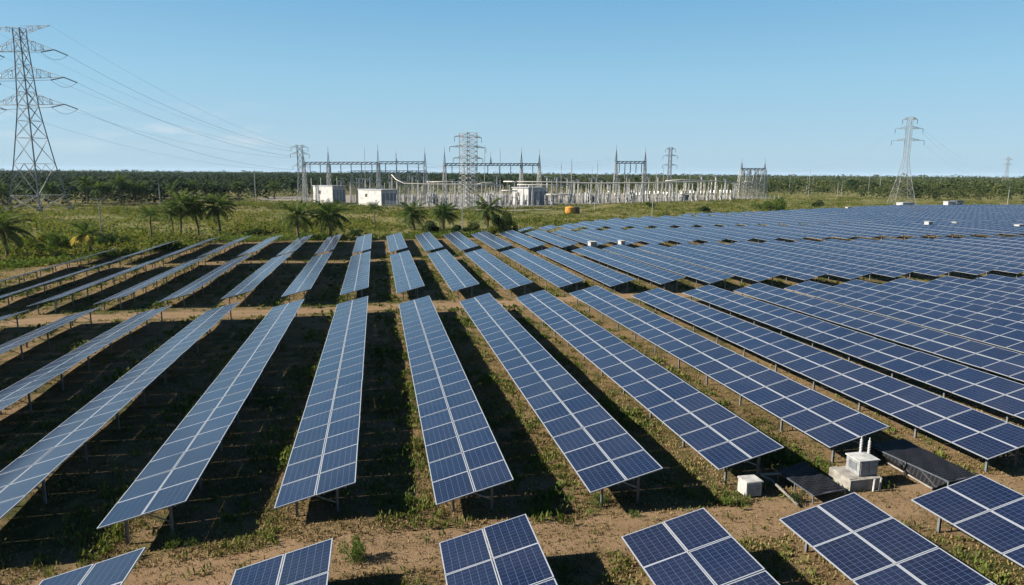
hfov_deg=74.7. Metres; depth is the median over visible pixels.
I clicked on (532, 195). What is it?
bus support
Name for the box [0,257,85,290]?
solar table
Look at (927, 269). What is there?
solar table
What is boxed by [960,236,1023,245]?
solar table
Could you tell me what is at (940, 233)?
solar table
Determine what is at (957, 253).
solar table
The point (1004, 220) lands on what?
solar table
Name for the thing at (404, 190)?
portal post
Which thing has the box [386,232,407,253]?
solar table
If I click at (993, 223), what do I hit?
solar table
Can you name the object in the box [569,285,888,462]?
solar table
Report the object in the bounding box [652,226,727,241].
solar table
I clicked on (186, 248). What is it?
solar table
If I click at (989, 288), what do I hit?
solar table
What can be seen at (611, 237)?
solar table
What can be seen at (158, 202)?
road
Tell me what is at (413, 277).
solar table
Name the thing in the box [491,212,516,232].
shrub
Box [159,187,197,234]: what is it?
coconut palm
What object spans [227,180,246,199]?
coconut palm
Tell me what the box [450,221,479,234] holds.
shrub
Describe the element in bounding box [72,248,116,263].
solar table
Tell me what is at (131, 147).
power line
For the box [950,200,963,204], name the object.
open shed
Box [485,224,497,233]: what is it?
shrub
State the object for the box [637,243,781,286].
solar table
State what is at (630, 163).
gantry
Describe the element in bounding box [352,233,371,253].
solar table
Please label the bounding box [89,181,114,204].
coconut palm
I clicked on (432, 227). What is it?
shrub
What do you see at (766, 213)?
solar table
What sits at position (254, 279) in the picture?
solar table
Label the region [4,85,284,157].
power line
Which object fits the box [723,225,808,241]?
solar table
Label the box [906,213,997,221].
solar table
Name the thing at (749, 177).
gantry
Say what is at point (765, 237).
solar table
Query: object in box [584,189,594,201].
power transformer
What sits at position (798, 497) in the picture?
shrub
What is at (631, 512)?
shrub
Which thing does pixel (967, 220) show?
solar table
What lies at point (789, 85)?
sky
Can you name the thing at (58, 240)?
shrub
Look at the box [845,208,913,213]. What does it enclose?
solar table
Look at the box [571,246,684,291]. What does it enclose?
solar table
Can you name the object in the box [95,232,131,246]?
shrub
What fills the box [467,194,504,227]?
coconut palm
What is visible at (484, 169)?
steel mast
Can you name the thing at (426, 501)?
grass
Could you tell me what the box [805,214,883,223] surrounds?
solar table
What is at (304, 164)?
gantry
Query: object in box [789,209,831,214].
solar table
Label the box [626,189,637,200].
power transformer
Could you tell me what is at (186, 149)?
power line
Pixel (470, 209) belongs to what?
access track
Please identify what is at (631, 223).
solar table
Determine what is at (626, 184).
portal post
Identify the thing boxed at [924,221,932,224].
inverter box
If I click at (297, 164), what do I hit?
transmission pylon
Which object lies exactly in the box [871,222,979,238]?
solar table
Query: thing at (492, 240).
solar table
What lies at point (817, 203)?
shrub
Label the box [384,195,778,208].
perimeter fence
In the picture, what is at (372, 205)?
coconut palm
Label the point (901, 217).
solar table
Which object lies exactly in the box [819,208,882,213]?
solar table
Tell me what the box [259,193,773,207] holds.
gravel yard
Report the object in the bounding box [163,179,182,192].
coconut palm
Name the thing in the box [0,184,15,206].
coconut palm
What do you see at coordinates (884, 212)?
solar table
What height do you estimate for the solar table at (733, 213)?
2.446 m
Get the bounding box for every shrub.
[11,233,47,247]
[21,231,77,252]
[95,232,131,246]
[163,530,197,550]
[241,228,262,235]
[337,534,366,565]
[348,229,363,235]
[395,491,413,505]
[408,389,416,400]
[421,220,442,232]
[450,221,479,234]
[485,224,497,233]
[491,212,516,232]
[583,490,612,506]
[629,510,640,519]
[698,206,710,212]
[721,490,751,506]
[751,200,768,210]
[760,198,786,211]
[779,180,801,190]
[787,489,808,503]
[811,200,824,206]
[845,179,875,191]
[904,182,923,197]
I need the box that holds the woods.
[0,168,1023,201]
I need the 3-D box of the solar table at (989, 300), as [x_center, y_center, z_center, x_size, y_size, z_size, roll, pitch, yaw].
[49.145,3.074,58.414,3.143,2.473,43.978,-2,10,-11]
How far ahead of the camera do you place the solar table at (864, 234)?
151.61 m
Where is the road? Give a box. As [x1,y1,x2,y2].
[3,199,289,206]
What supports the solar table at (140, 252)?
on the ground at (12, 365)
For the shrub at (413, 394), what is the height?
1.055 m
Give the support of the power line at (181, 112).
hanging from the transmission pylon at (32, 138)
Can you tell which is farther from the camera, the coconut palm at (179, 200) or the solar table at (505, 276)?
the coconut palm at (179, 200)
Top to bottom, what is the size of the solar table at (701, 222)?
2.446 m
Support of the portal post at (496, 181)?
on the gravel yard at (353, 201)
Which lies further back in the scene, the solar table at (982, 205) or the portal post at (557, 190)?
the portal post at (557, 190)
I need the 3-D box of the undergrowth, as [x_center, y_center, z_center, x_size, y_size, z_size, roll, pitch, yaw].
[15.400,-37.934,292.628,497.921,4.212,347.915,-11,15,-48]
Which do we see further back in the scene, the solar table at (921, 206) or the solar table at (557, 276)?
the solar table at (921, 206)
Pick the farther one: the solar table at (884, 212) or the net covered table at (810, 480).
the solar table at (884, 212)
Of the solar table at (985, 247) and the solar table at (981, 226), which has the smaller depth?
the solar table at (985, 247)
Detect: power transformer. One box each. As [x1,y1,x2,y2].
[485,190,496,203]
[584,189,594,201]
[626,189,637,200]
[678,191,688,199]
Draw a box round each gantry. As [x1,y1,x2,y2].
[302,145,380,202]
[350,170,427,200]
[377,153,427,201]
[442,146,540,202]
[612,147,646,200]
[736,163,767,198]
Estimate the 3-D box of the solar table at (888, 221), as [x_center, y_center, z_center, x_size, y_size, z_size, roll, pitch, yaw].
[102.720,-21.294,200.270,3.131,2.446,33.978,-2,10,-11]
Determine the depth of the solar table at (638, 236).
139.93 m
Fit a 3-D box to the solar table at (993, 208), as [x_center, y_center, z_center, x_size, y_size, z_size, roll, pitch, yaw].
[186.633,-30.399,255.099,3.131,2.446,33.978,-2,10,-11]
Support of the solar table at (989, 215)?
on the ground at (12, 365)
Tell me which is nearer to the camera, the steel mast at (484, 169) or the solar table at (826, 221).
the solar table at (826, 221)
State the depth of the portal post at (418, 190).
308.44 m
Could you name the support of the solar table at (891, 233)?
on the ground at (12, 365)
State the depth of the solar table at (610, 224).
174.03 m
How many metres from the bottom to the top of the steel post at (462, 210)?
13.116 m
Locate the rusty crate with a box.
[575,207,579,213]
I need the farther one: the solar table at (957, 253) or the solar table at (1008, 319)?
the solar table at (957, 253)
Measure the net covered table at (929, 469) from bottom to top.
1.080 m
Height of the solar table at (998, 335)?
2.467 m
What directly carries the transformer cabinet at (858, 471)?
on the ground at (12, 365)
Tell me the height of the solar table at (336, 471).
2.468 m
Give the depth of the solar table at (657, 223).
179.28 m
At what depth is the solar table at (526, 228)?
159.32 m
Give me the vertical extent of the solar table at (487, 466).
2.464 m
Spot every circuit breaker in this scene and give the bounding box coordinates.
[501,194,504,205]
[509,194,512,205]
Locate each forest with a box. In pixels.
[0,171,641,205]
[5,170,1004,181]
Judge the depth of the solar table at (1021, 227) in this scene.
170.96 m
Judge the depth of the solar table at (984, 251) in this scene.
114.96 m
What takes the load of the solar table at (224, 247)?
on the ground at (12, 365)
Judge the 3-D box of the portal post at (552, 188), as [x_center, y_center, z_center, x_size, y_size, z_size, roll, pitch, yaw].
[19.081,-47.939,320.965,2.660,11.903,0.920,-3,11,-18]
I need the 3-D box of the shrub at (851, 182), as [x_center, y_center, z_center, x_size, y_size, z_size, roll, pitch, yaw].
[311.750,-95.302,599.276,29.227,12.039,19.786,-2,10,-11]
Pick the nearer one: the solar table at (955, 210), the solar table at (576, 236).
the solar table at (576, 236)
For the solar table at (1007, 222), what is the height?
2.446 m
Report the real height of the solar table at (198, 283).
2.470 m
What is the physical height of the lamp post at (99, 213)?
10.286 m
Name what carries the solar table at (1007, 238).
on the ground at (12, 365)
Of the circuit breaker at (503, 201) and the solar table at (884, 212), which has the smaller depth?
the solar table at (884, 212)
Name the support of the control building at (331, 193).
on the gravel yard at (353, 201)
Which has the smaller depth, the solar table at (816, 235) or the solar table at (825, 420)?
the solar table at (825, 420)
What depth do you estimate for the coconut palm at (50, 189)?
292.20 m
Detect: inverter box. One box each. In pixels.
[588,241,596,247]
[617,240,624,244]
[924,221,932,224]
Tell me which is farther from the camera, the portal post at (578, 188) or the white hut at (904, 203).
the portal post at (578, 188)
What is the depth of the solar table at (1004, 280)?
79.14 m
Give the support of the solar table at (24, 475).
on the ground at (12, 365)
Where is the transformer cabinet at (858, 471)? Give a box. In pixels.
[828,436,881,492]
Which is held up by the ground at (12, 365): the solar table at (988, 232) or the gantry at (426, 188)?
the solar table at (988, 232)
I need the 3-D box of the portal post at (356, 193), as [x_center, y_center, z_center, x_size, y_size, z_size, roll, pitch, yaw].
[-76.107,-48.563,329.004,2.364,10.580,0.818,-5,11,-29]
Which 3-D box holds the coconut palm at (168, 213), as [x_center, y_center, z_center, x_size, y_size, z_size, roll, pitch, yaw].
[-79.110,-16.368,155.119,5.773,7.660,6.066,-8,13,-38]
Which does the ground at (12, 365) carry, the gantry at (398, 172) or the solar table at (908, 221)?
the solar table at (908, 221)
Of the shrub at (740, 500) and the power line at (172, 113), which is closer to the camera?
the shrub at (740, 500)
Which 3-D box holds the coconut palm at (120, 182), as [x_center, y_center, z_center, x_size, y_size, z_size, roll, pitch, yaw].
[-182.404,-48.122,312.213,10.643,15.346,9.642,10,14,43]
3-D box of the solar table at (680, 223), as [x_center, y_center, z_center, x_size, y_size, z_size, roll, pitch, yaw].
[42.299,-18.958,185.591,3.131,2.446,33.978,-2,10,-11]
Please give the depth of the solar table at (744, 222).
186.90 m
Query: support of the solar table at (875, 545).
on the ground at (12, 365)
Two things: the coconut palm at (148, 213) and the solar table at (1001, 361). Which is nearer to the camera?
the solar table at (1001, 361)
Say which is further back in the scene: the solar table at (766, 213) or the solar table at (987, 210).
the solar table at (987, 210)
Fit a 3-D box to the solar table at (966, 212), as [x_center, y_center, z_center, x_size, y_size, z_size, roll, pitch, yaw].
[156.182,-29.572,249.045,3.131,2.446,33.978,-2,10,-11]
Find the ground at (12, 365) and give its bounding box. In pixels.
[0,177,1023,584]
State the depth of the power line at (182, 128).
295.73 m
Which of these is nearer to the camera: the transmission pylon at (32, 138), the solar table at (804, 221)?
the solar table at (804, 221)
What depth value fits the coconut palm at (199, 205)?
157.79 m
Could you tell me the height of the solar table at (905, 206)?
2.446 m
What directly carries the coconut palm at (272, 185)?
on the ground at (12, 365)
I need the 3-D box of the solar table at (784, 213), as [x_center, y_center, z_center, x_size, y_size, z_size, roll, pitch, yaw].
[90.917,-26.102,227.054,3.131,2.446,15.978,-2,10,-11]
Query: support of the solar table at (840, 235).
on the ground at (12, 365)
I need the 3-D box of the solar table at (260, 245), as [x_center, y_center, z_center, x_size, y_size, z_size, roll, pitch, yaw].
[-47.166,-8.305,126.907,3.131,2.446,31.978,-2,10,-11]
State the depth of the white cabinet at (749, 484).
29.23 m
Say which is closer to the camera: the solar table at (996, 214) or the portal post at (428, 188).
the solar table at (996, 214)
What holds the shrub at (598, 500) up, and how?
on the ground at (12, 365)
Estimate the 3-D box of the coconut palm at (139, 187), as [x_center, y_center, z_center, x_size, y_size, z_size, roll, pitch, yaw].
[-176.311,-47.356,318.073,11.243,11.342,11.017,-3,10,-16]
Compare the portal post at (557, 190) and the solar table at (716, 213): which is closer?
the solar table at (716, 213)
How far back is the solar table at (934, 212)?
242.64 m
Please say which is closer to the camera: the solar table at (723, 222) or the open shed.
the solar table at (723, 222)
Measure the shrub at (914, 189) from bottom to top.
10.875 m
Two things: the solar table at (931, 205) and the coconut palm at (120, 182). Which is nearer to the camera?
the solar table at (931, 205)
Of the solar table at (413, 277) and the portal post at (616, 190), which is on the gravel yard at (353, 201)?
the portal post at (616, 190)
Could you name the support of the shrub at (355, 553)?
on the ground at (12, 365)
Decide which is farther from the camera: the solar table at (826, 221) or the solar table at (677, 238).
the solar table at (826, 221)
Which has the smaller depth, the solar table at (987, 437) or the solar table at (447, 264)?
the solar table at (987, 437)
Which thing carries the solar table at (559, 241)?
on the ground at (12, 365)
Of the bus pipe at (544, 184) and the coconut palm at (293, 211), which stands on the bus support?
the bus pipe at (544, 184)
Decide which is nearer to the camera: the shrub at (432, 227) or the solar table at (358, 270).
the solar table at (358, 270)
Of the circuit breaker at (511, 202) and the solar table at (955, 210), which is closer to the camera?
the solar table at (955, 210)
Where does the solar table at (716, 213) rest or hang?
on the ground at (12, 365)
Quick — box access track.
[248,201,555,210]
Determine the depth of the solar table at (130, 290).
82.47 m
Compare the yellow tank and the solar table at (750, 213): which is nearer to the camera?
the solar table at (750, 213)
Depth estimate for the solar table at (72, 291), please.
81.37 m
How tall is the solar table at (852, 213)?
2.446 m
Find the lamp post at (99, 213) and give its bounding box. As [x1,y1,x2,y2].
[90,198,105,232]
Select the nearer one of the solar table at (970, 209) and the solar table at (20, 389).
the solar table at (20, 389)
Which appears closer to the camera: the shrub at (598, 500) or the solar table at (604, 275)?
the shrub at (598, 500)
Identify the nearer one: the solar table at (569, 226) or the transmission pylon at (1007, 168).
the solar table at (569, 226)
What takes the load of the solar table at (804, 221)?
on the ground at (12, 365)
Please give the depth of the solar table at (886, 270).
99.17 m
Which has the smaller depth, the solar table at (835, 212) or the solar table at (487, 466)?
the solar table at (487, 466)
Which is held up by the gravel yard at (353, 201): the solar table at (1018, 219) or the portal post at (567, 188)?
the portal post at (567, 188)
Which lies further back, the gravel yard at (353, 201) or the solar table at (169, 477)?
the gravel yard at (353, 201)
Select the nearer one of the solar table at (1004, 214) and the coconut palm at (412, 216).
the coconut palm at (412, 216)
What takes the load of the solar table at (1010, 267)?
on the ground at (12, 365)
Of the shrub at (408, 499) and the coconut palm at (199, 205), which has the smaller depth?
the shrub at (408, 499)
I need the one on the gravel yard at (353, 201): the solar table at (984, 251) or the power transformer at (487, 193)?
the power transformer at (487, 193)
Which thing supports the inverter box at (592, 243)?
on the ground at (12, 365)
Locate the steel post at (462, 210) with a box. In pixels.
[462,190,462,230]
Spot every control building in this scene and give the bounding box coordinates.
[312,184,345,203]
[357,187,398,205]
[511,185,548,204]
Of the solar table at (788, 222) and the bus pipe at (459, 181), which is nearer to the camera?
the solar table at (788, 222)
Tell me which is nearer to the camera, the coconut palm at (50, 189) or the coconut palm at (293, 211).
the coconut palm at (293, 211)
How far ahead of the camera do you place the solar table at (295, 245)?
123.93 m
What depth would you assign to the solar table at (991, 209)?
253.86 m
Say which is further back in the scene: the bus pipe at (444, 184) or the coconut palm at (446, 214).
the bus pipe at (444, 184)
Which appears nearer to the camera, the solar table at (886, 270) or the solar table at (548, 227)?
the solar table at (886, 270)
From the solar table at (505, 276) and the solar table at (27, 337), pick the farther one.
the solar table at (505, 276)
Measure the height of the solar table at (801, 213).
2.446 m
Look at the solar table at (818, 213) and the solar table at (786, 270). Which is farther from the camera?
the solar table at (818, 213)
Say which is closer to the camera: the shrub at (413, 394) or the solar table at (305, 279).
the shrub at (413, 394)
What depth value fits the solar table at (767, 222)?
188.25 m
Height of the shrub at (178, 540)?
0.590 m
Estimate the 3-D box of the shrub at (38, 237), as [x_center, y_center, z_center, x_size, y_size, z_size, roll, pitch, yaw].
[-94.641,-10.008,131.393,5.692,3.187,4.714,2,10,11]
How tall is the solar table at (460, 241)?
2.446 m
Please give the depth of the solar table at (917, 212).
241.42 m
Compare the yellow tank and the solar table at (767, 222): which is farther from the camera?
the yellow tank
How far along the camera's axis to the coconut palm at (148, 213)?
141.32 m
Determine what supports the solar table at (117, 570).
on the ground at (12, 365)
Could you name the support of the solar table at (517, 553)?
on the ground at (12, 365)
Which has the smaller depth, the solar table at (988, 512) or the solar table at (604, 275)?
the solar table at (988, 512)
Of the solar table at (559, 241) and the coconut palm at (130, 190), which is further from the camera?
the coconut palm at (130, 190)
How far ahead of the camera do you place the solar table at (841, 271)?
97.77 m
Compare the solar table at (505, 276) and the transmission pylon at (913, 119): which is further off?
the transmission pylon at (913, 119)
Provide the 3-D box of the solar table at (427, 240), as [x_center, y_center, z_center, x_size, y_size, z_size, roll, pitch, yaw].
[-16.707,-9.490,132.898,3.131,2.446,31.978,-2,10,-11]
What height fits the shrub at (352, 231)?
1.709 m
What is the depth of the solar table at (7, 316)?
61.88 m
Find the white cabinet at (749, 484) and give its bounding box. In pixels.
[737,474,763,497]
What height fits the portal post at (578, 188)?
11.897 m
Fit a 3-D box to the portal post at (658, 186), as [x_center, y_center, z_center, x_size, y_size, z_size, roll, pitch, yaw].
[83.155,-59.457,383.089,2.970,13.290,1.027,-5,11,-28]
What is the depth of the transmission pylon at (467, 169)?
272.11 m
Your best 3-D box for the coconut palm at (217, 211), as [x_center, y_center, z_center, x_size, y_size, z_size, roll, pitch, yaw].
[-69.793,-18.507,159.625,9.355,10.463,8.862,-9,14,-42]
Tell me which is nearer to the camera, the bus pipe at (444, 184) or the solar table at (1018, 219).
the solar table at (1018, 219)
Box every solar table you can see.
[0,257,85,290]
[0,257,125,308]
[0,302,238,518]
[0,305,171,413]
[0,307,100,359]
[0,310,26,327]
[26,256,167,313]
[39,547,145,584]
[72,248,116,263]
[93,255,209,309]
[96,299,303,544]
[114,240,177,264]
[157,236,219,262]
[159,254,251,305]
[196,236,249,261]
[221,253,291,305]
[230,538,332,584]
[238,235,280,259]
[274,296,367,516]
[276,235,311,259]
[281,252,331,303]
[315,234,341,259]
[340,251,370,300]
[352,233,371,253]
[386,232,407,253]
[390,250,424,300]
[399,296,513,512]
[415,232,442,253]
[428,249,478,298]
[439,514,556,584]
[444,231,477,255]
[460,293,662,506]
[464,248,532,296]
[471,231,511,250]
[498,230,545,250]
[501,247,583,294]
[516,290,783,484]
[518,227,532,233]
[526,229,577,251]
[537,247,635,292]
[539,225,557,232]
[551,229,608,247]
[558,223,582,229]
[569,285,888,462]
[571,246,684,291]
[575,221,606,229]
[576,228,639,248]
[591,219,630,228]
[602,227,669,245]
[603,244,733,289]
[606,218,652,228]
[621,508,779,584]
[625,217,676,227]
[627,227,698,244]
[632,288,1023,471]
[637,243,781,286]
[640,216,697,226]
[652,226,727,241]
[658,215,719,226]
[670,243,827,282]
[675,226,755,241]
[679,215,740,225]
[683,285,1023,422]
[695,212,710,216]
[696,215,762,225]
[699,225,783,242]
[699,241,873,280]
[709,212,728,215]
[715,215,782,224]
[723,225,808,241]
[728,212,747,215]
[729,240,915,279]
[733,214,802,224]
[734,283,1023,381]
[741,211,763,214]
[743,224,834,239]
[750,214,823,224]
[756,211,781,214]
[761,240,957,278]
[767,214,843,223]
[767,224,860,239]
[768,210,798,214]
[779,210,815,214]
[779,492,996,584]
[784,281,1023,352]
[787,223,883,239]
[788,214,863,223]
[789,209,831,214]
[791,239,997,277]
[799,209,848,214]
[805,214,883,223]
[809,223,908,239]
[813,208,863,214]
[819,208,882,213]
[821,239,1023,277]
[822,214,902,222]
[830,223,931,238]
[831,208,898,213]
[834,279,1023,330]
[838,214,922,222]
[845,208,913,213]
[851,238,1023,273]
[852,222,957,238]
[855,213,942,222]
[860,207,929,213]
[871,213,961,222]
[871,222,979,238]
[874,207,944,213]
[878,238,1023,258]
[880,278,1023,313]
[887,207,959,213]
[889,205,920,207]
[889,213,979,221]
[893,222,1003,237]
[901,207,975,213]
[905,205,934,207]
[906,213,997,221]
[906,237,1023,253]
[911,474,1023,567]
[913,204,947,207]
[914,207,989,212]
[914,222,1023,236]
[922,213,1016,221]
[927,276,1023,299]
[928,207,1003,212]
[934,222,1023,235]
[935,237,1023,248]
[938,213,1023,220]
[941,207,1016,212]
[953,213,1023,218]
[954,207,1023,212]
[956,221,1023,228]
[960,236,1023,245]
[962,204,998,206]
[967,207,1023,210]
[968,213,1023,216]
[972,221,1013,225]
[973,204,1010,207]
[974,274,1023,288]
[980,207,1023,209]
[985,204,1022,206]
[985,213,1023,215]
[987,236,1023,241]
[994,221,1023,223]
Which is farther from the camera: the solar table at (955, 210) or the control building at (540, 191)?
the control building at (540, 191)
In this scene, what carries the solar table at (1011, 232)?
on the ground at (12, 365)
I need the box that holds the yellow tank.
[565,206,574,213]
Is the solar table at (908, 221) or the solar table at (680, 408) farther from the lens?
the solar table at (908, 221)
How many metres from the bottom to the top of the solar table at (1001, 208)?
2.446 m
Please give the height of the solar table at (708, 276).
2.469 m
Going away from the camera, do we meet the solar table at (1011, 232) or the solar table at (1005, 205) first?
the solar table at (1011, 232)
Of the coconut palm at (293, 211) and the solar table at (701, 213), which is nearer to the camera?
the coconut palm at (293, 211)
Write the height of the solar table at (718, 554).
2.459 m
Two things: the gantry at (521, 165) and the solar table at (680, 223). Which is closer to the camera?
the solar table at (680, 223)
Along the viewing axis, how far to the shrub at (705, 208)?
253.38 m
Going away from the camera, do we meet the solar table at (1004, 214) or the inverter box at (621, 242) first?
the inverter box at (621, 242)
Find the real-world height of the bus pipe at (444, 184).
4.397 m
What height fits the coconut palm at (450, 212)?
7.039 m
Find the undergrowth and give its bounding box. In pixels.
[0,193,1023,329]
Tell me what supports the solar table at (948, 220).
on the ground at (12, 365)
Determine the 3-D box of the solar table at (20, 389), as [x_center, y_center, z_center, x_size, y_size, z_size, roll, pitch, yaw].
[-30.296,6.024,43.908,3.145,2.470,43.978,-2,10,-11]
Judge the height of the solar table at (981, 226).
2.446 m
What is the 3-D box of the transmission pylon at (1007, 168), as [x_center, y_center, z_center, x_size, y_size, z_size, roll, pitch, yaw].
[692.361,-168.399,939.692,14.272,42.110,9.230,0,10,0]
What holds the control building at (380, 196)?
on the gravel yard at (353, 201)
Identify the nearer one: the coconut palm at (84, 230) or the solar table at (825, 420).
the solar table at (825, 420)
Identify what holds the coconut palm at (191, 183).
on the ground at (12, 365)
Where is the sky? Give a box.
[0,0,1023,177]
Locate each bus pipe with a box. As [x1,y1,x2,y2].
[391,174,500,184]
[433,181,487,181]
[503,181,738,183]
[518,184,569,185]
[665,179,701,181]
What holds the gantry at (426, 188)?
on the gravel yard at (353, 201)
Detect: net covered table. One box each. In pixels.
[759,462,845,505]
[867,438,976,489]
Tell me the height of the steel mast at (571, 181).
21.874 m
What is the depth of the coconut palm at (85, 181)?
307.74 m
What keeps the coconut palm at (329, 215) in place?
on the ground at (12, 365)
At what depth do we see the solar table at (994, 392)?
46.72 m
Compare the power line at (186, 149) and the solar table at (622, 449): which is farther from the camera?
the power line at (186, 149)
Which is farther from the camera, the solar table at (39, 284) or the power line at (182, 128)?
the power line at (182, 128)
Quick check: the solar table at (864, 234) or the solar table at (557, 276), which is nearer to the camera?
the solar table at (557, 276)
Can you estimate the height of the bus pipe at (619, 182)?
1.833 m
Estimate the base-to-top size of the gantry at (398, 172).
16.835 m
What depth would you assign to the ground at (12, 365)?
38.17 m
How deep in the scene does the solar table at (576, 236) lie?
138.71 m
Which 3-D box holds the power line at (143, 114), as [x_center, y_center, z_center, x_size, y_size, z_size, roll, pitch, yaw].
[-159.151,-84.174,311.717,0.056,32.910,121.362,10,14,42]
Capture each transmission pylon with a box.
[0,25,77,210]
[290,144,309,199]
[449,132,483,207]
[662,147,677,195]
[887,117,924,204]
[1003,157,1012,182]
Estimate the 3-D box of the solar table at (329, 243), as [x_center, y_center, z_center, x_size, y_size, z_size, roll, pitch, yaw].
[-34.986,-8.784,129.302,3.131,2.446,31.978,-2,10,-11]
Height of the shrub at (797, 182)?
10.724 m
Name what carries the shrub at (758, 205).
on the ground at (12, 365)
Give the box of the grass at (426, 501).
[0,251,1023,584]
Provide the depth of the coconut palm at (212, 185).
355.89 m
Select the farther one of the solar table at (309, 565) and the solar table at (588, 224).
the solar table at (588, 224)
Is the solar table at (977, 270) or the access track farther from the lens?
the access track
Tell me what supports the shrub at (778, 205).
on the ground at (12, 365)
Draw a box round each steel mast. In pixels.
[484,150,484,189]
[571,163,571,200]
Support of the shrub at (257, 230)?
on the ground at (12, 365)
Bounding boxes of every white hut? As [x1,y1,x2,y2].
[896,202,914,204]
[943,201,956,204]
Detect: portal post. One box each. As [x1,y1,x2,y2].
[354,182,358,202]
[402,181,406,201]
[415,180,420,204]
[426,180,430,200]
[494,175,499,194]
[551,180,554,199]
[556,177,559,202]
[565,178,569,201]
[576,179,580,201]
[614,179,618,201]
[624,176,629,199]
[656,176,659,198]
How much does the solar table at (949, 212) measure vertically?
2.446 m
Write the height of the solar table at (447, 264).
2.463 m
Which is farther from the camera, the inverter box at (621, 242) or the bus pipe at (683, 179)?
the bus pipe at (683, 179)
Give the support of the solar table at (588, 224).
on the ground at (12, 365)
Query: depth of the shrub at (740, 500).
28.59 m
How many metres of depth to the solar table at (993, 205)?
287.85 m
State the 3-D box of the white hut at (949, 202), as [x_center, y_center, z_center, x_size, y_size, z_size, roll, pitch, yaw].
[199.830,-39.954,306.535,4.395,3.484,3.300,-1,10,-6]
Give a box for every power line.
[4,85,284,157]
[11,60,286,150]
[12,40,288,150]
[19,114,279,169]
[69,56,303,150]
[78,109,295,169]
[93,90,302,157]
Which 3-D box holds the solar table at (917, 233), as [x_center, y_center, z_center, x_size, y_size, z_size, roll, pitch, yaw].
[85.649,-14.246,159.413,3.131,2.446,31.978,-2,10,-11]
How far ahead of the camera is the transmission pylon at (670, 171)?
420.02 m
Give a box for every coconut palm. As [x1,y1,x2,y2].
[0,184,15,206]
[0,206,35,258]
[39,182,61,205]
[64,220,106,253]
[74,175,97,203]
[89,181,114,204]
[107,172,130,204]
[119,179,135,203]
[128,180,150,202]
[136,205,160,239]
[158,205,182,232]
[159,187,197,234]
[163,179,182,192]
[177,193,212,232]
[183,178,201,194]
[198,192,236,232]
[205,180,219,194]
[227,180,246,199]
[266,181,281,198]
[277,199,317,237]
[308,198,351,235]
[363,202,384,226]
[395,198,428,229]
[427,201,459,228]
[431,204,455,228]
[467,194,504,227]
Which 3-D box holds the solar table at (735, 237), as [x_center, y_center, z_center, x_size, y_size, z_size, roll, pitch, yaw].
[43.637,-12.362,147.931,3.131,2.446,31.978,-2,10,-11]
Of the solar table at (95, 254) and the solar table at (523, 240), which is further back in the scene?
the solar table at (523, 240)
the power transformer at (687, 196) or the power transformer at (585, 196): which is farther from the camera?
the power transformer at (687, 196)
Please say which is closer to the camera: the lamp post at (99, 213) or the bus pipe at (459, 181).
the lamp post at (99, 213)
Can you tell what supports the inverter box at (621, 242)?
on the ground at (12, 365)
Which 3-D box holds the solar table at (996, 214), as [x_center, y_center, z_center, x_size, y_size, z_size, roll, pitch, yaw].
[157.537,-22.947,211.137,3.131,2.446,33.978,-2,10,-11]
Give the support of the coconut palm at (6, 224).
on the ground at (12, 365)
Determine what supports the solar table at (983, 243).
on the ground at (12, 365)
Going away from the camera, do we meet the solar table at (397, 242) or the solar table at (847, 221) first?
the solar table at (397, 242)

